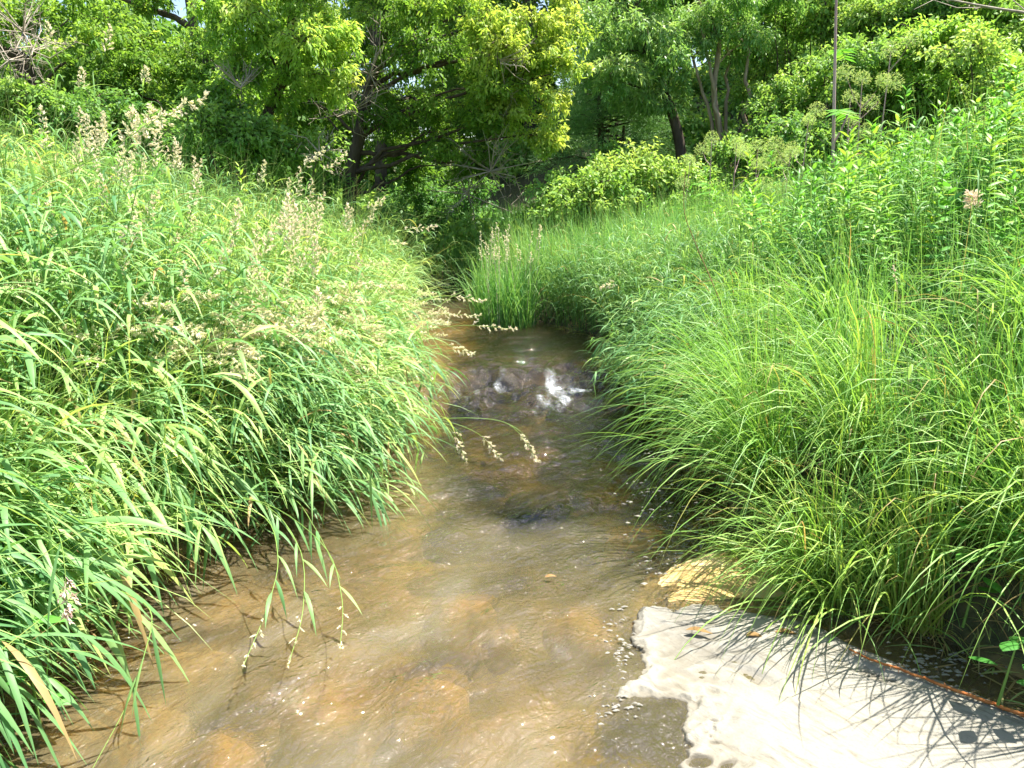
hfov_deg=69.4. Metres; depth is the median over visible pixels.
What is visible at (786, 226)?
leafy plant
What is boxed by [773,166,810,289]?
leafy plant
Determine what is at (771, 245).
leafy plant
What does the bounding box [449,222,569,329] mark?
grass clump
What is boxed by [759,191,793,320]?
leafy plant
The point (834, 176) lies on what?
leafy plant
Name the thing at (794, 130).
shrub
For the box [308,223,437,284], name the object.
grass stalk
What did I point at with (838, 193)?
leafy plant
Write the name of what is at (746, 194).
leafy plant
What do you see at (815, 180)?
leafy plant
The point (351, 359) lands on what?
grass stalk
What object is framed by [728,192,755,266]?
leafy plant
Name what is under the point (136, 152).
grass stalk
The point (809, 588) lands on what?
sedge tussock
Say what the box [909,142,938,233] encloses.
leafy plant
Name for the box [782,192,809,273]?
leafy plant
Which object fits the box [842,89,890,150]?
angelica plant
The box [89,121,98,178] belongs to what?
grass stalk
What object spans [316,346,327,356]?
grass stalk
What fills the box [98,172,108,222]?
grass stalk
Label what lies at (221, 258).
grass stalk
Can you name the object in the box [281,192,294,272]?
grass stalk
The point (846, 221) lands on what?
grass stalk
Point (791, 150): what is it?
angelica plant
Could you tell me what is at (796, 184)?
leafy plant
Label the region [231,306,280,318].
grass stalk
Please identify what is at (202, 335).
grass stalk
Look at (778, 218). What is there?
leafy plant
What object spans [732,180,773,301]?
leafy plant
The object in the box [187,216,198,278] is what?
grass stalk
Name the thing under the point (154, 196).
grass stalk
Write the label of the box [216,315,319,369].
grass stalk
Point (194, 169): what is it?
grass stalk
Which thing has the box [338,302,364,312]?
grass stalk
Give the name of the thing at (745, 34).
pale stemmed tree
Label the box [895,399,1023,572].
sedge tussock
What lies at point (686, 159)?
angelica plant
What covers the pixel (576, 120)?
broadleaf tree
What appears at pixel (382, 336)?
grass stalk
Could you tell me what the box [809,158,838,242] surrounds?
leafy plant
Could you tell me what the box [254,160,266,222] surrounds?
grass stalk
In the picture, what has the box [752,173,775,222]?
leafy plant
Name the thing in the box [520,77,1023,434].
bank grass
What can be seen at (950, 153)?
leafy plant
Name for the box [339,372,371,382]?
grass stalk
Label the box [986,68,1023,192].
leafy plant
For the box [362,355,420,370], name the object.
grass stalk
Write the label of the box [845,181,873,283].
leafy plant
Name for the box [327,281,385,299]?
grass stalk
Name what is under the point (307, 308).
grass stalk
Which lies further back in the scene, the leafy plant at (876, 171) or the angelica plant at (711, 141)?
the angelica plant at (711, 141)
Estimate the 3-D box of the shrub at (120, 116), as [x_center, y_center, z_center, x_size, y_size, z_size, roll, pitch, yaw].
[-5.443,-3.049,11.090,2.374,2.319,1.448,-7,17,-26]
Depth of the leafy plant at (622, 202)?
9.56 m
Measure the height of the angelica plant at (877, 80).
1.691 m
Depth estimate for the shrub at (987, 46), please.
8.91 m
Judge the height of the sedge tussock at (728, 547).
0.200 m
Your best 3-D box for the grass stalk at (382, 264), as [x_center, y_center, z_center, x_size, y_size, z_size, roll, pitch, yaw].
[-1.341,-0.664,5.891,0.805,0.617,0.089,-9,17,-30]
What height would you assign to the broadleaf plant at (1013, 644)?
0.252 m
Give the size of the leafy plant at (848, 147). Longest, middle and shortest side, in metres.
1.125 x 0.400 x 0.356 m
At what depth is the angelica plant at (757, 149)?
8.00 m
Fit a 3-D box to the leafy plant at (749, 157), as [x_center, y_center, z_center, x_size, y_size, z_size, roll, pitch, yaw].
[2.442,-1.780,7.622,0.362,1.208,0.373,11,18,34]
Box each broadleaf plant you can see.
[0,615,70,724]
[19,465,95,543]
[41,287,112,369]
[932,521,1023,627]
[969,636,1023,705]
[981,283,1023,373]
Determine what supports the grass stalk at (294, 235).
on the ground at (972, 622)
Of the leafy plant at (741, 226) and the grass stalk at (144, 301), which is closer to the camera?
the grass stalk at (144, 301)
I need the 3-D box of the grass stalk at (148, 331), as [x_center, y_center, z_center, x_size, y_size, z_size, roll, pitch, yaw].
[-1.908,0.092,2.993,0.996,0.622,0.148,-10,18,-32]
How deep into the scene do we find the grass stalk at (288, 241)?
4.78 m
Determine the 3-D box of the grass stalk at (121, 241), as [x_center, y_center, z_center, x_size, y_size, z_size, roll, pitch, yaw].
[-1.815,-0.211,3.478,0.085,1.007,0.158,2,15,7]
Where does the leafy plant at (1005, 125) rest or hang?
on the ground at (972, 622)
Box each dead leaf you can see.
[686,626,713,633]
[746,631,761,636]
[775,628,796,633]
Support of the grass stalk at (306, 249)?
on the ground at (972, 622)
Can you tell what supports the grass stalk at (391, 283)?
on the ground at (972, 622)
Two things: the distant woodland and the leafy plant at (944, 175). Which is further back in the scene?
the distant woodland
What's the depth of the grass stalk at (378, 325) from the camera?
4.68 m
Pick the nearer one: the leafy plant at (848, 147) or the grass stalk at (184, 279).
the grass stalk at (184, 279)
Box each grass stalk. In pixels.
[3,277,32,296]
[4,270,43,286]
[5,323,163,392]
[9,499,99,641]
[18,90,209,194]
[22,346,105,375]
[30,320,103,343]
[36,20,62,131]
[37,104,53,186]
[41,373,117,387]
[44,201,56,234]
[47,324,89,341]
[60,140,90,225]
[64,66,114,161]
[71,292,175,344]
[72,137,79,158]
[73,105,85,182]
[81,118,105,189]
[82,112,88,168]
[82,314,189,371]
[83,23,113,152]
[84,114,94,196]
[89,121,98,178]
[91,154,101,196]
[93,589,165,766]
[95,110,108,172]
[96,124,105,172]
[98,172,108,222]
[98,302,181,322]
[98,345,200,375]
[100,112,107,184]
[105,329,222,384]
[106,104,167,277]
[110,145,126,238]
[112,101,159,285]
[114,316,140,339]
[115,351,180,374]
[117,150,134,243]
[117,230,129,358]
[119,193,141,326]
[124,287,219,338]
[124,346,245,390]
[126,336,200,366]
[127,355,228,399]
[128,314,165,340]
[132,132,141,190]
[137,188,160,273]
[139,65,159,142]
[139,153,147,205]
[142,349,264,413]
[143,321,217,357]
[144,368,255,412]
[150,124,164,218]
[152,133,160,189]
[152,301,271,345]
[156,342,257,380]
[157,340,232,378]
[160,145,170,190]
[160,311,243,347]
[166,232,179,266]
[169,142,183,170]
[170,260,190,398]
[172,136,179,199]
[182,168,201,296]
[182,360,258,398]
[183,325,281,359]
[185,303,269,328]
[186,205,194,242]
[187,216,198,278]
[187,239,234,368]
[187,322,206,338]
[188,292,304,337]
[188,333,337,432]
[189,339,307,472]
[190,158,202,199]
[191,156,198,209]
[193,332,231,344]
[195,503,296,668]
[203,497,326,667]
[205,290,267,317]
[205,318,286,345]
[211,305,274,326]
[211,321,242,331]
[211,492,361,648]
[215,323,272,338]
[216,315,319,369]
[219,339,323,384]
[220,305,324,357]
[222,197,241,300]
[222,211,274,236]
[222,339,257,358]
[223,329,256,340]
[223,490,339,577]
[228,313,290,334]
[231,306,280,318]
[238,248,257,328]
[239,222,261,307]
[242,215,282,339]
[247,320,307,341]
[251,260,266,344]
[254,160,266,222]
[256,146,325,246]
[259,330,315,342]
[263,355,313,376]
[267,335,283,346]
[268,298,304,307]
[269,151,347,276]
[274,266,291,345]
[277,200,294,293]
[279,313,319,328]
[280,249,296,317]
[281,177,290,231]
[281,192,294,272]
[283,213,300,349]
[283,222,294,276]
[284,241,313,310]
[287,202,303,280]
[289,166,303,254]
[292,418,540,462]
[296,355,360,365]
[298,212,315,292]
[300,192,325,256]
[300,216,310,242]
[300,286,326,454]
[300,309,327,323]
[301,280,348,292]
[301,294,355,308]
[302,178,315,232]
[302,243,319,353]
[303,365,359,378]
[306,202,324,291]
[306,247,336,256]
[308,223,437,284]
[311,234,321,307]
[312,324,347,337]
[314,289,348,298]
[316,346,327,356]
[324,196,385,279]
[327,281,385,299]
[327,282,361,292]
[328,312,369,323]
[328,327,360,339]
[329,310,361,320]
[330,295,364,306]
[332,312,377,323]
[333,344,350,355]
[333,364,387,378]
[337,360,372,370]
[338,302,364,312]
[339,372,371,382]
[341,203,353,274]
[344,260,389,281]
[346,232,357,282]
[349,347,374,354]
[350,216,371,257]
[351,254,363,277]
[353,296,370,304]
[353,370,375,380]
[358,322,384,331]
[358,330,385,339]
[361,336,385,346]
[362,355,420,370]
[365,292,486,314]
[366,329,396,335]
[367,207,374,248]
[368,343,475,374]
[369,239,406,250]
[374,319,516,342]
[374,416,466,461]
[374,418,502,460]
[376,280,405,286]
[377,297,396,304]
[389,285,407,290]
[389,309,437,324]
[393,310,481,328]
[405,297,426,305]
[408,322,435,330]
[409,319,435,326]
[411,309,448,320]
[418,333,447,342]
[430,319,450,324]
[599,273,701,289]
[826,218,870,274]
[854,73,889,260]
[879,265,920,513]
[893,86,928,290]
[957,105,1015,373]
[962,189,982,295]
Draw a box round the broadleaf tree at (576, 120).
[518,17,696,182]
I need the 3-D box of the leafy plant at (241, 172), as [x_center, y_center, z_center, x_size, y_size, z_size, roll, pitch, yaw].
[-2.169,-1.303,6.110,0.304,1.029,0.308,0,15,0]
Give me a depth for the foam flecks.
2.58 m
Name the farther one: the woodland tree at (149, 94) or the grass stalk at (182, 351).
the woodland tree at (149, 94)
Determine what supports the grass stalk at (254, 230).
on the ground at (972, 622)
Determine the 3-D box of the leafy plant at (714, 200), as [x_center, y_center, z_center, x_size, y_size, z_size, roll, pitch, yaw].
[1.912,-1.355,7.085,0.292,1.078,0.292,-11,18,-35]
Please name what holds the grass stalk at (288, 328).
on the ground at (972, 622)
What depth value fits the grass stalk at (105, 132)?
5.72 m
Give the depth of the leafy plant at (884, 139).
6.80 m
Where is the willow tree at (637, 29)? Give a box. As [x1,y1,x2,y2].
[565,0,729,163]
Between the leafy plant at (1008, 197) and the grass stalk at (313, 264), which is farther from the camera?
the grass stalk at (313, 264)
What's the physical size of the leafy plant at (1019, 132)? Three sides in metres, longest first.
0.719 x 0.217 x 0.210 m
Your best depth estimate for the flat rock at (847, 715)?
2.34 m
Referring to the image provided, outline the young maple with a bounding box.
[174,0,368,216]
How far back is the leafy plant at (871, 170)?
5.09 m
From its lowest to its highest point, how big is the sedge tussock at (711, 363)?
1.215 m
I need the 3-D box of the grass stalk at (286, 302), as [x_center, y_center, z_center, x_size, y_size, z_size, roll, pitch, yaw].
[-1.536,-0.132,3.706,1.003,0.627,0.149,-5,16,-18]
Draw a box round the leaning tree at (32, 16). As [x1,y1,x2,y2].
[0,0,152,155]
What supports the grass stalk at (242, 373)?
on the ground at (972, 622)
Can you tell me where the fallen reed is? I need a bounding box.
[849,648,1023,717]
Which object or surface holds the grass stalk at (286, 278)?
on the ground at (972, 622)
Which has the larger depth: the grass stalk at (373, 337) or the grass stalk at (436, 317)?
the grass stalk at (436, 317)
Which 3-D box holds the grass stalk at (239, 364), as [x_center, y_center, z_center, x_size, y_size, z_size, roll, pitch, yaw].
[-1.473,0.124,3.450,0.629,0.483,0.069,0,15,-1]
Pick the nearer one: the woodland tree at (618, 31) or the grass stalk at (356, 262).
the grass stalk at (356, 262)
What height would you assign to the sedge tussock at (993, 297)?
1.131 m
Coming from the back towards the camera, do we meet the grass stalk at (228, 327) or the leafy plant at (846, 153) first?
the leafy plant at (846, 153)
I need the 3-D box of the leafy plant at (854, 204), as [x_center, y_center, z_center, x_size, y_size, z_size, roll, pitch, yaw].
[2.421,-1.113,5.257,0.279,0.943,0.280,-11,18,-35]
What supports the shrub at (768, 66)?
on the ground at (972, 622)
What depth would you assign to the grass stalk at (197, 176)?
4.43 m
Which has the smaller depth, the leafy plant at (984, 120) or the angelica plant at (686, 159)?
the leafy plant at (984, 120)
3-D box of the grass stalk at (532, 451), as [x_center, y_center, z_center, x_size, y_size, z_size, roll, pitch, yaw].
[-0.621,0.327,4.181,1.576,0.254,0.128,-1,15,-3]
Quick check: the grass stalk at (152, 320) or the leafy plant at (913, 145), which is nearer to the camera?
the grass stalk at (152, 320)
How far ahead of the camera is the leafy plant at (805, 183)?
6.83 m
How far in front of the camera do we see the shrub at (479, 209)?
12.91 m
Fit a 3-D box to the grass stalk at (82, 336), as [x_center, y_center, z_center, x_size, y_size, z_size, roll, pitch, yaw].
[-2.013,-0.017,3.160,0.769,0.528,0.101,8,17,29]
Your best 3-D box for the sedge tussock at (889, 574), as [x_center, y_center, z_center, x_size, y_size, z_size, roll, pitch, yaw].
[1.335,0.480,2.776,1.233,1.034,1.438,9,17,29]
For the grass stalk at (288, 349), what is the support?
on the ground at (972, 622)
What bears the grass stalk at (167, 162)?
on the ground at (972, 622)
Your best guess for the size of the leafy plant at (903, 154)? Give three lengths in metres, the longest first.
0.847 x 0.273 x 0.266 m
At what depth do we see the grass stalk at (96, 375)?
3.09 m
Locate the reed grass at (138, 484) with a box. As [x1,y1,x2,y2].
[0,90,479,767]
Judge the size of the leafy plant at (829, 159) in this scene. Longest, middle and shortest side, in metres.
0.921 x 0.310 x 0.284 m
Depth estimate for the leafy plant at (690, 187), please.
8.34 m
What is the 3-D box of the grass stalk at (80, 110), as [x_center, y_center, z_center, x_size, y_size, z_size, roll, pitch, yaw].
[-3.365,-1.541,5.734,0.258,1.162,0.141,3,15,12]
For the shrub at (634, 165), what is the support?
on the ground at (972, 622)
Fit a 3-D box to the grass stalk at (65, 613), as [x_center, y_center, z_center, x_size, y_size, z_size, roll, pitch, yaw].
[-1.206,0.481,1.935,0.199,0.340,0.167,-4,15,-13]
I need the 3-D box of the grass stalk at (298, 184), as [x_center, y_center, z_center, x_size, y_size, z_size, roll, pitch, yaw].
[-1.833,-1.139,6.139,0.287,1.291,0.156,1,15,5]
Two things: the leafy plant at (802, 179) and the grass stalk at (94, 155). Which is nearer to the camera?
the grass stalk at (94, 155)
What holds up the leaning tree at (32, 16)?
on the ground at (972, 622)
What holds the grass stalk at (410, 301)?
on the ground at (972, 622)
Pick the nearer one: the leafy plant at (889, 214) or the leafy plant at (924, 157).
the leafy plant at (889, 214)
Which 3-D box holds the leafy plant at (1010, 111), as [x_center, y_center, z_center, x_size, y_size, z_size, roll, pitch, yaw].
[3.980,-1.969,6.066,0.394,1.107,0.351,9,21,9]
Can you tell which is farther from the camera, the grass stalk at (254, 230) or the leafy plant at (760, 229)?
the leafy plant at (760, 229)
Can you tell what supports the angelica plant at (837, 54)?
on the ground at (972, 622)
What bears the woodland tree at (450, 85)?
on the ground at (972, 622)
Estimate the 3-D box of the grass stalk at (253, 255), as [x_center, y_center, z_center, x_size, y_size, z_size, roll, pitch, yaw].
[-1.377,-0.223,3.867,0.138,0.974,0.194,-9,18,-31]
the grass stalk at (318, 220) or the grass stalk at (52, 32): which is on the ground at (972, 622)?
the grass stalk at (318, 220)
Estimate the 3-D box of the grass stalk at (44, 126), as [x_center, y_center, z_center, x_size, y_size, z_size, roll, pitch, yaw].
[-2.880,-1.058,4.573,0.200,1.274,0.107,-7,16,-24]
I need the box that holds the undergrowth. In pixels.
[181,0,1020,265]
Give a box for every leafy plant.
[19,101,53,177]
[32,130,61,179]
[37,128,69,167]
[100,130,129,185]
[147,150,172,206]
[232,162,266,257]
[618,185,629,223]
[640,192,652,221]
[683,182,696,222]
[700,163,718,217]
[702,186,723,243]
[704,183,722,234]
[720,213,749,280]
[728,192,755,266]
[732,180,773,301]
[733,150,764,220]
[737,180,764,270]
[742,163,775,215]
[743,186,777,292]
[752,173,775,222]
[752,208,767,278]
[756,212,784,293]
[758,222,779,283]
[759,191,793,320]
[763,150,788,225]
[764,201,791,294]
[764,226,781,288]
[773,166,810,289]
[773,173,809,303]
[775,164,785,195]
[775,199,796,262]
[779,225,797,271]
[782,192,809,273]
[783,205,811,304]
[786,209,809,293]
[788,209,820,289]
[791,163,813,221]
[793,165,822,235]
[797,162,837,297]
[797,176,823,258]
[803,220,833,315]
[804,196,825,296]
[807,199,833,297]
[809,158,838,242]
[809,185,838,297]
[811,174,853,287]
[812,153,845,281]
[814,152,839,242]
[818,143,842,240]
[819,145,867,294]
[823,161,875,325]
[828,158,875,286]
[828,198,848,270]
[833,126,880,296]
[836,153,877,306]
[837,174,868,272]
[839,126,863,180]
[843,122,887,239]
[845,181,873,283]
[848,116,887,279]
[849,149,909,328]
[850,184,885,288]
[854,151,891,254]
[855,167,904,282]
[856,163,875,268]
[861,112,907,240]
[863,160,889,230]
[864,191,892,311]
[866,157,904,274]
[868,123,945,279]
[870,205,904,308]
[873,126,894,172]
[875,82,919,231]
[878,154,897,217]
[879,161,920,255]
[879,187,896,263]
[879,270,912,329]
[881,146,914,250]
[886,191,944,320]
[889,139,919,256]
[889,193,927,295]
[890,139,921,240]
[892,158,912,244]
[894,133,906,218]
[897,116,932,262]
[897,128,926,178]
[898,210,943,310]
[901,157,938,261]
[903,131,925,185]
[904,167,945,267]
[905,152,962,285]
[906,154,936,261]
[908,100,947,252]
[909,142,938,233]
[911,181,968,333]
[912,131,933,225]
[923,160,955,254]
[929,102,951,184]
[934,109,975,226]
[937,122,959,216]
[938,97,1002,266]
[940,118,970,233]
[940,155,1023,350]
[941,108,978,228]
[950,112,1006,261]
[952,93,987,229]
[953,103,1016,307]
[953,143,979,219]
[959,134,1023,304]
[961,65,1006,189]
[962,216,1017,343]
[963,167,1005,286]
[964,99,1012,252]
[966,94,993,174]
[970,90,1023,234]
[971,111,1002,198]
[972,102,983,153]
[973,199,1012,291]
[978,105,1023,242]
[979,75,1023,171]
[979,122,1023,287]
[980,48,1023,196]
[982,54,1023,193]
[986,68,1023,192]
[986,108,1023,219]
[988,258,1023,377]
[991,49,1017,146]
[991,158,1023,323]
[991,169,1023,340]
[992,105,1023,275]
[996,53,1023,136]
[1009,103,1023,203]
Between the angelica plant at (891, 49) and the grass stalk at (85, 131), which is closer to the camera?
the grass stalk at (85, 131)
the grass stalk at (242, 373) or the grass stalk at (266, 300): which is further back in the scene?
the grass stalk at (266, 300)
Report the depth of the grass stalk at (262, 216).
6.13 m
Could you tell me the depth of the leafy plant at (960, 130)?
5.44 m
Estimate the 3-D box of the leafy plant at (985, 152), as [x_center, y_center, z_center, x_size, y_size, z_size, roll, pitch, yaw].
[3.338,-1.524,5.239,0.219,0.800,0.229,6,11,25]
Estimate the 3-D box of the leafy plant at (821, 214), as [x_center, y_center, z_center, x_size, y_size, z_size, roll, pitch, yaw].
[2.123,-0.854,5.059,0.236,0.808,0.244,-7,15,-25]
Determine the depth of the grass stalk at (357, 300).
4.66 m
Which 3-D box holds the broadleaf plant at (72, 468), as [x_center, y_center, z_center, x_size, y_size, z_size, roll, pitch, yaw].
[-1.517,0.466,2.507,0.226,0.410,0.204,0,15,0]
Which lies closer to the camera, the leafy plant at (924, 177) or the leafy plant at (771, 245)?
the leafy plant at (924, 177)
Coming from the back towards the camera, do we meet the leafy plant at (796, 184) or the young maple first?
the young maple
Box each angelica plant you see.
[669,154,722,210]
[692,130,744,213]
[694,137,768,216]
[736,138,781,203]
[743,176,795,235]
[759,135,798,202]
[762,101,826,189]
[825,0,860,240]
[836,63,904,164]
[842,29,922,165]
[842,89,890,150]
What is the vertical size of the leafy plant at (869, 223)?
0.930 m
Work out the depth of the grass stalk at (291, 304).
4.20 m
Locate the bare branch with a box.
[916,0,1023,13]
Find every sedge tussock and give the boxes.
[549,259,976,581]
[580,248,763,486]
[584,263,854,515]
[585,352,622,369]
[625,394,920,700]
[640,219,818,355]
[658,213,976,473]
[669,237,1023,562]
[676,199,941,378]
[702,509,760,569]
[719,394,1023,673]
[764,224,1023,521]
[786,326,1023,689]
[827,154,1023,427]
[871,335,1023,643]
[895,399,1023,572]
[952,311,1023,443]
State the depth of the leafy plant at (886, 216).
5.15 m
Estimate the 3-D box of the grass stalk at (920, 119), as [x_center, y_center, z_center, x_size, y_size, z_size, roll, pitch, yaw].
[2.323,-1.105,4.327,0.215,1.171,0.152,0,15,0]
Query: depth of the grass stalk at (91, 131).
4.91 m
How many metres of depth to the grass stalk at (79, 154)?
4.63 m
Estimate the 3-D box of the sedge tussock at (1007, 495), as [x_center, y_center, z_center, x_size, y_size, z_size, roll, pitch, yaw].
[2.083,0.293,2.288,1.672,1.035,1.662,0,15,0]
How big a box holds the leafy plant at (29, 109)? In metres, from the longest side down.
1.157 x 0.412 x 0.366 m
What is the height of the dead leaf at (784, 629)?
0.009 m
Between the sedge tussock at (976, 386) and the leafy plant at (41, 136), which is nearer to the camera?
the sedge tussock at (976, 386)
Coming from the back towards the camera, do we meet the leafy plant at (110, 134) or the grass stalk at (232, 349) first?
the leafy plant at (110, 134)
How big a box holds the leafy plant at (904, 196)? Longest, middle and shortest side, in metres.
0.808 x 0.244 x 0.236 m
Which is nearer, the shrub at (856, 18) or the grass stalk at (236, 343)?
the grass stalk at (236, 343)
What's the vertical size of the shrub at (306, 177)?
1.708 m
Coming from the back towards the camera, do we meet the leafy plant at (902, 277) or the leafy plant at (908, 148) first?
the leafy plant at (908, 148)
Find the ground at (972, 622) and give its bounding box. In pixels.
[0,2,1023,711]
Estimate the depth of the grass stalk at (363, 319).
4.57 m
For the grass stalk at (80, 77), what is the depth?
4.67 m
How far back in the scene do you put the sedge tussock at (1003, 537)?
2.53 m
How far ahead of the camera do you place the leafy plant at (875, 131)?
5.34 m
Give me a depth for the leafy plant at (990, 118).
4.52 m
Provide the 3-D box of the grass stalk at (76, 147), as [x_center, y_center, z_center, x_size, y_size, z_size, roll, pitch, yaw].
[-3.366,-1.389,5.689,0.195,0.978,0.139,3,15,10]
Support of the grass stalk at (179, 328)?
on the ground at (972, 622)
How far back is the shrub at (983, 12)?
10.42 m
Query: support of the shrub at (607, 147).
on the ground at (972, 622)
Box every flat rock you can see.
[618,604,1023,767]
[658,549,790,601]
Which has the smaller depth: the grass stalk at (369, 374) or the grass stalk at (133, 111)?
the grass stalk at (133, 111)
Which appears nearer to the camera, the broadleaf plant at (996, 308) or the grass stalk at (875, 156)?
the broadleaf plant at (996, 308)
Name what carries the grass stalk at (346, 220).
on the ground at (972, 622)
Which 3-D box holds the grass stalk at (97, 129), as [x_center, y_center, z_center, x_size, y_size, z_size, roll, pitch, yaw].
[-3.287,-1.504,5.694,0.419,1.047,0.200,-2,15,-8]
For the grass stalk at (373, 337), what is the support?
on the ground at (972, 622)
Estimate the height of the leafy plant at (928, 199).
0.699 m
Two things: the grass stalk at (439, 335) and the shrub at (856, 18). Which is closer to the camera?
the grass stalk at (439, 335)
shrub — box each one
[0,71,150,164]
[63,94,200,173]
[125,104,264,195]
[141,87,354,211]
[221,159,367,229]
[356,199,443,283]
[379,175,503,263]
[455,199,533,222]
[498,199,548,228]
[513,164,651,235]
[547,134,641,186]
[575,136,702,227]
[636,156,743,219]
[696,19,812,134]
[696,122,811,190]
[733,57,861,180]
[749,107,922,182]
[750,0,861,119]
[784,23,959,165]
[817,0,912,135]
[850,49,989,159]
[852,0,930,139]
[879,0,976,136]
[888,10,1017,152]
[911,19,1023,147]
[933,0,1023,41]
[986,0,1023,61]
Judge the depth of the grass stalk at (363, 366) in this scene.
4.26 m
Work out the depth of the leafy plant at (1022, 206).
4.07 m
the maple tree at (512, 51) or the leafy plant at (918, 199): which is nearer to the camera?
the leafy plant at (918, 199)
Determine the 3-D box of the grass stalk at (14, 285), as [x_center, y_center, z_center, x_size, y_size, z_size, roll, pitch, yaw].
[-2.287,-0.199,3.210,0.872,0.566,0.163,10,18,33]
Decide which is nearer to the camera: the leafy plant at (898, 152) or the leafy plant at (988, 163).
the leafy plant at (988, 163)
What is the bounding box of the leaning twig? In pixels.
[683,178,733,337]
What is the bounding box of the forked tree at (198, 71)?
[70,0,297,190]
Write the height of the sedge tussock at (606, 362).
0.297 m
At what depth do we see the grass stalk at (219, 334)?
3.44 m
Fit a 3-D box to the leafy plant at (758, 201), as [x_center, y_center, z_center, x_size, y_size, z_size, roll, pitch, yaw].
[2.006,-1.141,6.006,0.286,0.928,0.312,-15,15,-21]
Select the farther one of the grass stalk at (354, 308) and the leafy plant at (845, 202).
the leafy plant at (845, 202)
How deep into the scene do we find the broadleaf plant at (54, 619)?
2.17 m
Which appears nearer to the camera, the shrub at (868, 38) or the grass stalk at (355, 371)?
the grass stalk at (355, 371)
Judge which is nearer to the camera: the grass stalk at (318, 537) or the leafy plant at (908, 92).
the grass stalk at (318, 537)
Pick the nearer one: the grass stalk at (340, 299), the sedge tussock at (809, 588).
the sedge tussock at (809, 588)
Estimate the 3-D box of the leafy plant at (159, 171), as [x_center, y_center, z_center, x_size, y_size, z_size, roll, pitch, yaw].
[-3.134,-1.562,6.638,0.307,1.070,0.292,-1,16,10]
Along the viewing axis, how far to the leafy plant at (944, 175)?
4.41 m
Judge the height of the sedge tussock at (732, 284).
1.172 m
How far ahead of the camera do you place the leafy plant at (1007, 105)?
4.62 m
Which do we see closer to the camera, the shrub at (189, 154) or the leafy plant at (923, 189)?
the leafy plant at (923, 189)
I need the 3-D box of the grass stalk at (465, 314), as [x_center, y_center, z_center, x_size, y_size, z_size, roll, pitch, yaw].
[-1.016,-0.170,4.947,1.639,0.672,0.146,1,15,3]
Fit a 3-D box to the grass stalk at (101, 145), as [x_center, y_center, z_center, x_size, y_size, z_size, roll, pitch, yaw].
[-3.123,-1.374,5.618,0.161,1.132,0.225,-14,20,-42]
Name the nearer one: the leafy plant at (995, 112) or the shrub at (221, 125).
the leafy plant at (995, 112)
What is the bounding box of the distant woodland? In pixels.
[0,0,857,193]
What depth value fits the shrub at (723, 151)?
10.72 m
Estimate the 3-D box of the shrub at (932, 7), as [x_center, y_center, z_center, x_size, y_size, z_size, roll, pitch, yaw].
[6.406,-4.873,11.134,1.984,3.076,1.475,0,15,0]
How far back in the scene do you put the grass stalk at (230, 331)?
3.51 m
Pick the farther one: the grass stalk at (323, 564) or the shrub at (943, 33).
the shrub at (943, 33)
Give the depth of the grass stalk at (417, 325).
5.95 m
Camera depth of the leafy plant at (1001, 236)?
3.71 m
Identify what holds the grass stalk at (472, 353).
on the ground at (972, 622)
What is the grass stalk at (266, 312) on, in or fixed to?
on the ground at (972, 622)
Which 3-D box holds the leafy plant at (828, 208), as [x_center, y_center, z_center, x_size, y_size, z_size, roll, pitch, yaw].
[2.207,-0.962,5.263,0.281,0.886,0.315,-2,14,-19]
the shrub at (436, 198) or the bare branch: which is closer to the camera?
the bare branch
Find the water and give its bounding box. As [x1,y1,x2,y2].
[0,281,1023,767]
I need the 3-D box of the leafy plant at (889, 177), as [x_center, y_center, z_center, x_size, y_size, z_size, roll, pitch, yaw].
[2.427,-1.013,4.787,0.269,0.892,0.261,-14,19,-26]
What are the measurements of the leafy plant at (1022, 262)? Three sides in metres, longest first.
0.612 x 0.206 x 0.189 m
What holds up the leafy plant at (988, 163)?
on the ground at (972, 622)
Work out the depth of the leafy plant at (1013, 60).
4.92 m
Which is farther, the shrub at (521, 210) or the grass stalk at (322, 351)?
the shrub at (521, 210)
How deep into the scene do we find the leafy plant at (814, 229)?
5.09 m
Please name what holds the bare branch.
attached to the shrub at (987, 46)
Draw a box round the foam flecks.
[583,433,1006,724]
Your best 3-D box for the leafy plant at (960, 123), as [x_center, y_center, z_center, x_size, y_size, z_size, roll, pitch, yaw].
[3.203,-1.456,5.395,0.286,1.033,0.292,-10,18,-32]
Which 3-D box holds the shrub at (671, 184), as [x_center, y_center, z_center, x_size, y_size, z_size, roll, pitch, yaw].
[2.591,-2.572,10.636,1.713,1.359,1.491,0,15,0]
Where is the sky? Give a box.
[3,0,770,160]
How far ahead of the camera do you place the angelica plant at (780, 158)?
7.65 m
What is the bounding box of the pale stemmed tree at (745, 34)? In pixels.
[631,0,818,192]
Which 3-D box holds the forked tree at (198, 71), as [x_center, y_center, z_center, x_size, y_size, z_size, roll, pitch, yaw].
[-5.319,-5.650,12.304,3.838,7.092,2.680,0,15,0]
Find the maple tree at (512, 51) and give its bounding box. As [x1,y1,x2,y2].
[237,0,602,237]
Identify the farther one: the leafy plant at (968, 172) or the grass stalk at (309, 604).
the leafy plant at (968, 172)
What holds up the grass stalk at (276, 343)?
on the ground at (972, 622)
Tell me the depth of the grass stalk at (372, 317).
4.70 m
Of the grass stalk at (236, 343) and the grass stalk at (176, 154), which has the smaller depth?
the grass stalk at (236, 343)
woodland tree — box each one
[0,19,70,139]
[140,0,280,198]
[321,0,485,198]
[428,0,606,159]
[573,0,687,89]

